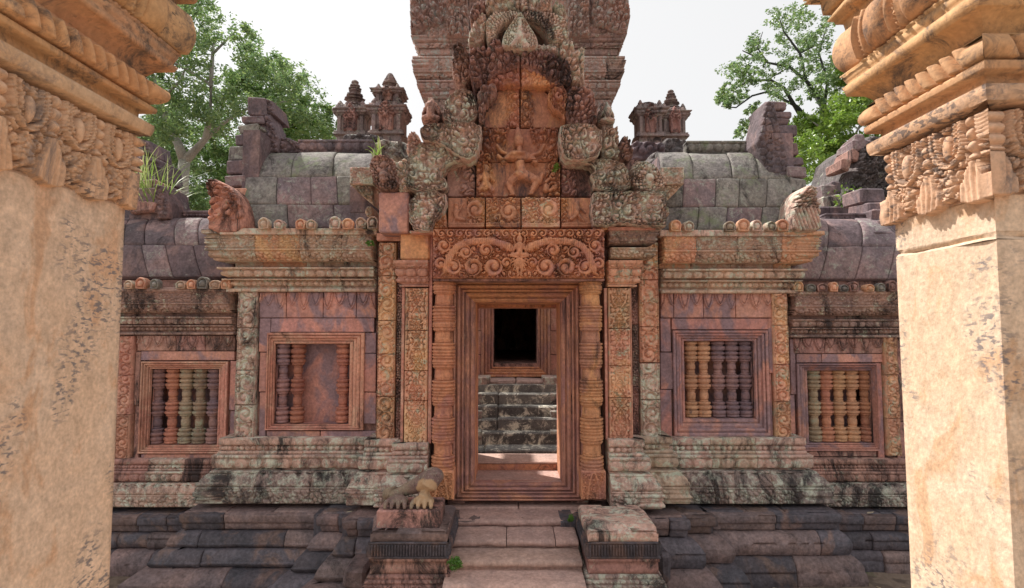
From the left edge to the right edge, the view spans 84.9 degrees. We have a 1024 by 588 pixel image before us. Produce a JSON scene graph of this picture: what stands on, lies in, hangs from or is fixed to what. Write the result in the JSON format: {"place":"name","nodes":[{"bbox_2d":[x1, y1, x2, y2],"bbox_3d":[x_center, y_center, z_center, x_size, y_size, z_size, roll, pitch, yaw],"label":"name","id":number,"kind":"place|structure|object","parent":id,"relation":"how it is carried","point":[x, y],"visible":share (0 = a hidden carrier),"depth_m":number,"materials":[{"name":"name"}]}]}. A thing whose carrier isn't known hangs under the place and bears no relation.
{"place":"outdoors","nodes":[
{"label":"outdoors","id":0,"kind":"place"},
{"bbox_2d":[137,139,188,202],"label":"gable","id":1,"kind":"structure","parent":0,"point":[160,161],"depth_m":9.76,"materials":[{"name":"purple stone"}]},
{"bbox_2d":[290,116,331,139],"bbox_3d":[-9.110,-2.209,24.237,2.168,11.935,2.822,2,-4,-24],"label":"lime shrub tree","id":2,"kind":"object","parent":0,"point":[295,127],"visible":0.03,"depth_m":23.67,"materials":[{"name":"green plant"}]},
{"bbox_2d":[332,80,371,139],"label":"tower","id":3,"kind":"structure","parent":0,"point":[352,115],"depth_m":13.42,"materials":[{"name":"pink stone"}]},
{"bbox_2d":[364,73,411,143],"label":"tower","id":4,"kind":"structure","parent":0,"point":[387,109],"depth_m":12.90,"materials":[{"name":"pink stone"}]},
{"bbox_2d":[139,0,873,209],"label":"sky","id":5,"kind":"structure","parent":0,"point":[678,46],"materials":[{"name":"white"}]},
{"bbox_2d":[109,572,910,587],"bbox_3d":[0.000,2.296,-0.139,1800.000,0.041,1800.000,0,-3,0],"label":"ground","id":6,"kind":"structure","parent":0,"point":[884,580],"depth_m":5.08,"materials":[{"name":"brown soil"}]},
{"bbox_2d":[137,115,240,209],"bbox_3d":[-14.584,-2.422,25.126,7.909,12.467,5.598,0,-3,0],"label":"understorey tree","id":7,"kind":"object","parent":6,"relation":"on","point":[219,173],"visible":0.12,"depth_m":24.29,"materials":[{"name":"green plant"}]},
{"bbox_2d":[137,0,331,210],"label":"broadleaf tree","id":8,"kind":"object","parent":6,"relation":"on","point":[168,124],"visible":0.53,"depth_m":18.46,"materials":[{"name":"green plant"}]},
{"bbox_2d":[220,53,336,141],"bbox_3d":[-9.355,-3.406,22.365,4.807,14.100,7.665,2,-4,-25],"label":"light green tree","id":9,"kind":"object","parent":6,"relation":"on","point":[301,134],"visible":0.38,"depth_m":20.84,"materials":[{"name":"green plant"}]},
{"bbox_2d":[362,505,457,587],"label":"stair pedestal","id":10,"kind":"object","parent":6,"relation":"on","point":[408,557],"visible":0.75,"depth_m":4.23,"materials":[{"name":"pink stone"}]},
{"bbox_2d":[377,497,444,527],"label":"pedestal block","id":11,"kind":"structure","parent":10,"relation":"on","point":[408,517],"depth_m":4.32,"materials":[{"name":"pink stone"}]},
{"bbox_2d":[381,467,443,508],"bbox_3d":[-0.821,1.570,4.539,0.551,0.352,0.408,0,-3,0],"label":"crouching guardian statue","id":12,"kind":"object","parent":11,"relation":"on","point":[424,483],"visible":1,"depth_m":4.43,"materials":[{"name":"stone"}]},
{"bbox_2d":[110,500,910,587],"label":"temple platform","id":13,"kind":"structure","parent":6,"relation":"on","point":[324,545],"depth_m":5.06,"materials":[{"name":"stone"}]},
{"bbox_2d":[113,0,907,508],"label":"temple gatehouse","id":14,"kind":"object","parent":13,"relation":"on","point":[727,322],"visible":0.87,"depth_m":5.49,"materials":[{"name":"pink stone"}]},
{"bbox_2d":[122,179,190,279],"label":"ruined gable","id":15,"kind":"structure","parent":14,"relation":"on","point":[164,205],"depth_m":6.13,"materials":[{"name":"purple stone"}]},
{"bbox_2d":[136,141,200,187],"bbox_3d":[-3.990,-1.453,6.096,0.890,0.573,1.036,0,-3,0],"label":"grass clump","id":16,"kind":"object","parent":15,"relation":"on","point":[148,173],"visible":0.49,"depth_m":6.11,"materials":[{"name":"green plant"}]},
{"bbox_2d":[139,152,210,201],"bbox_3d":[-3.995,-1.268,6.274,1.565,0.752,1.567,0,-3,-7],"label":"grass clump","id":17,"kind":"object","parent":15,"relation":"on","point":[166,180],"visible":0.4,"depth_m":6.14,"materials":[{"name":"green plant"}]},
{"bbox_2d":[137,361,229,453],"bbox_3d":[-3.374,1.174,5.932,0.896,0.934,0.396,0,-3,0],"label":"window","id":18,"kind":"structure","parent":14,"relation":"in","point":[186,403],"depth_m":5.84,"materials":[{"name":"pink stone"}]},
{"bbox_2d":[265,333,364,429],"bbox_3d":[-1.967,0.881,5.739,0.977,0.969,0.316,0,-3,0],"label":"window","id":19,"kind":"structure","parent":14,"relation":"in","point":[312,376],"depth_m":5.70,"materials":[{"name":"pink stone"}]},
{"bbox_2d":[365,240,374,245],"bbox_3d":[-1.363,-0.486,5.356,0.089,0.068,0.085,-3,-4,37],"label":"moss clump","id":20,"kind":"object","parent":14,"relation":"attached to","point":[368,242],"visible":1,"depth_m":5.35,"materials":[{"name":"green plant"}]},
{"bbox_2d":[365,138,384,156],"bbox_3d":[-1.315,-1.391,5.332,0.157,0.223,0.409,2,-4,-26],"label":"grass tuft","id":21,"kind":"object","parent":14,"relation":"on","point":[378,151],"visible":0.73,"depth_m":5.32,"materials":[{"name":"green plant"}]},
{"bbox_2d":[552,163,559,172],"bbox_3d":[0.416,-1.184,5.288,0.079,0.100,0.122,-1,-4,19],"label":"fern","id":22,"kind":"object","parent":14,"relation":"on","point":[556,166],"visible":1,"depth_m":5.26,"materials":[{"name":"green plant"}]},
{"bbox_2d":[671,331,770,436],"bbox_3d":[2.090,0.902,5.778,0.956,1.049,0.396,0,-3,0],"label":"window","id":23,"kind":"structure","parent":14,"relation":"in","point":[717,382],"depth_m":5.67,"materials":[{"name":"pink stone"}]},
{"bbox_2d":[795,363,879,450],"bbox_3d":[3.377,1.171,5.932,0.891,0.885,0.396,0,-3,0],"label":"window","id":24,"kind":"structure","parent":14,"relation":"in","point":[827,406],"depth_m":5.84,"materials":[{"name":"brown stone"}]},
{"bbox_2d":[811,134,897,289],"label":"ruined wall","id":25,"kind":"structure","parent":14,"relation":"on","point":[851,162],"depth_m":7.29,"materials":[{"name":"stone"}]},
{"bbox_2d":[827,182,861,207],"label":"wall weeds","id":26,"kind":"object","parent":25,"relation":"attached to","point":[836,202],"depth_m":7.09,"materials":[{"name":"green plant"}]},
{"bbox_2d":[442,501,588,587],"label":"stone staircase","id":27,"kind":"structure","parent":6,"relation":"on","point":[519,544],"depth_m":4.55,"materials":[{"name":"brown stone"}]},
{"bbox_2d":[447,556,462,571],"bbox_3d":[-0.425,2.012,4.188,0.132,0.115,0.128,0,-3,0],"label":"moss clump","id":28,"kind":"object","parent":27,"relation":"on","point":[456,561],"visible":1,"depth_m":4.17,"materials":[{"name":"green plant"}]},
{"bbox_2d":[567,514,573,522],"bbox_3d":[0.505,1.932,4.823,0.066,0.066,0.069,0,-3,0],"label":"moss clump","id":29,"kind":"object","parent":27,"relation":"on","point":[570,518],"visible":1,"depth_m":4.81,"materials":[{"name":"green plant"}]},
{"bbox_2d":[410,0,629,349],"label":"shrine tower","id":30,"kind":"structure","parent":6,"relation":"on","point":[597,29],"depth_m":11.84,"materials":[{"name":"stone"}]},
{"bbox_2d":[575,505,667,587],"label":"stair pedestal","id":31,"kind":"object","parent":6,"relation":"on","point":[620,557],"visible":0.79,"depth_m":4.23,"materials":[{"name":"pink stone"}]},
{"bbox_2d":[586,509,655,528],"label":"slab block","id":32,"kind":"structure","parent":31,"relation":"on","point":[619,518],"depth_m":4.47,"materials":[{"name":"stone"}]},
{"bbox_2d":[713,1,843,139],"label":"sparse tree","id":33,"kind":"object","parent":6,"relation":"on","point":[730,99],"visible":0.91,"depth_m":19.16,"materials":[{"name":"green plant"}]},
{"bbox_2d":[788,63,881,184],"bbox_3d":[10.986,-2.503,17.970,4.007,11.767,6.078,-1,-4,22],"label":"bright green tree","id":34,"kind":"object","parent":6,"relation":"on","point":[844,114],"visible":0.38,"depth_m":17.32,"materials":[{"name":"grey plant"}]},
{"bbox_2d":[343,133,685,163],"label":"library roof","id":35,"kind":"structure","parent":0,"point":[646,151],"depth_m":9.35,"materials":[{"name":"grey stone"}]},
{"bbox_2d":[478,309,556,453],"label":"temple hall","id":36,"kind":"structure","parent":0,"point":[517,400],"depth_m":8.52,"materials":[{"name":"grey stone"}]},
{"bbox_2d":[628,100,669,143],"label":"tower","id":37,"kind":"structure","parent":0,"point":[645,118],"depth_m":12.76,"materials":[{"name":"brown stone"}]},
{"bbox_2d":[662,90,691,141],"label":"tower","id":38,"kind":"structure","parent":0,"point":[675,118],"depth_m":13.37,"materials":[{"name":"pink stone"}]},
{"bbox_2d":[803,149,821,184],"bbox_3d":[14.857,-1.612,23.476,4.891,10.651,7.896,-2,-4,35],"label":"green tree","id":39,"kind":"object","parent":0,"point":[810,173],"depth_m":24.27,"materials":[{"name":"green plant"}]},
{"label":"porch floor","id":40,"kind":"structure","parent":0,"visible":0},
{"bbox_2d":[0,0,196,587],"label":"stone pillar","id":41,"kind":"structure","parent":40,"relation":"on","point":[80,92],"depth_m":1.42,"materials":[{"name":"stone"}]},
{"bbox_2d":[803,0,1023,587],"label":"stone pillar","id":42,"kind":"structure","parent":40,"relation":"on","point":[940,83],"depth_m":1.43,"materials":[{"name":"stone"}]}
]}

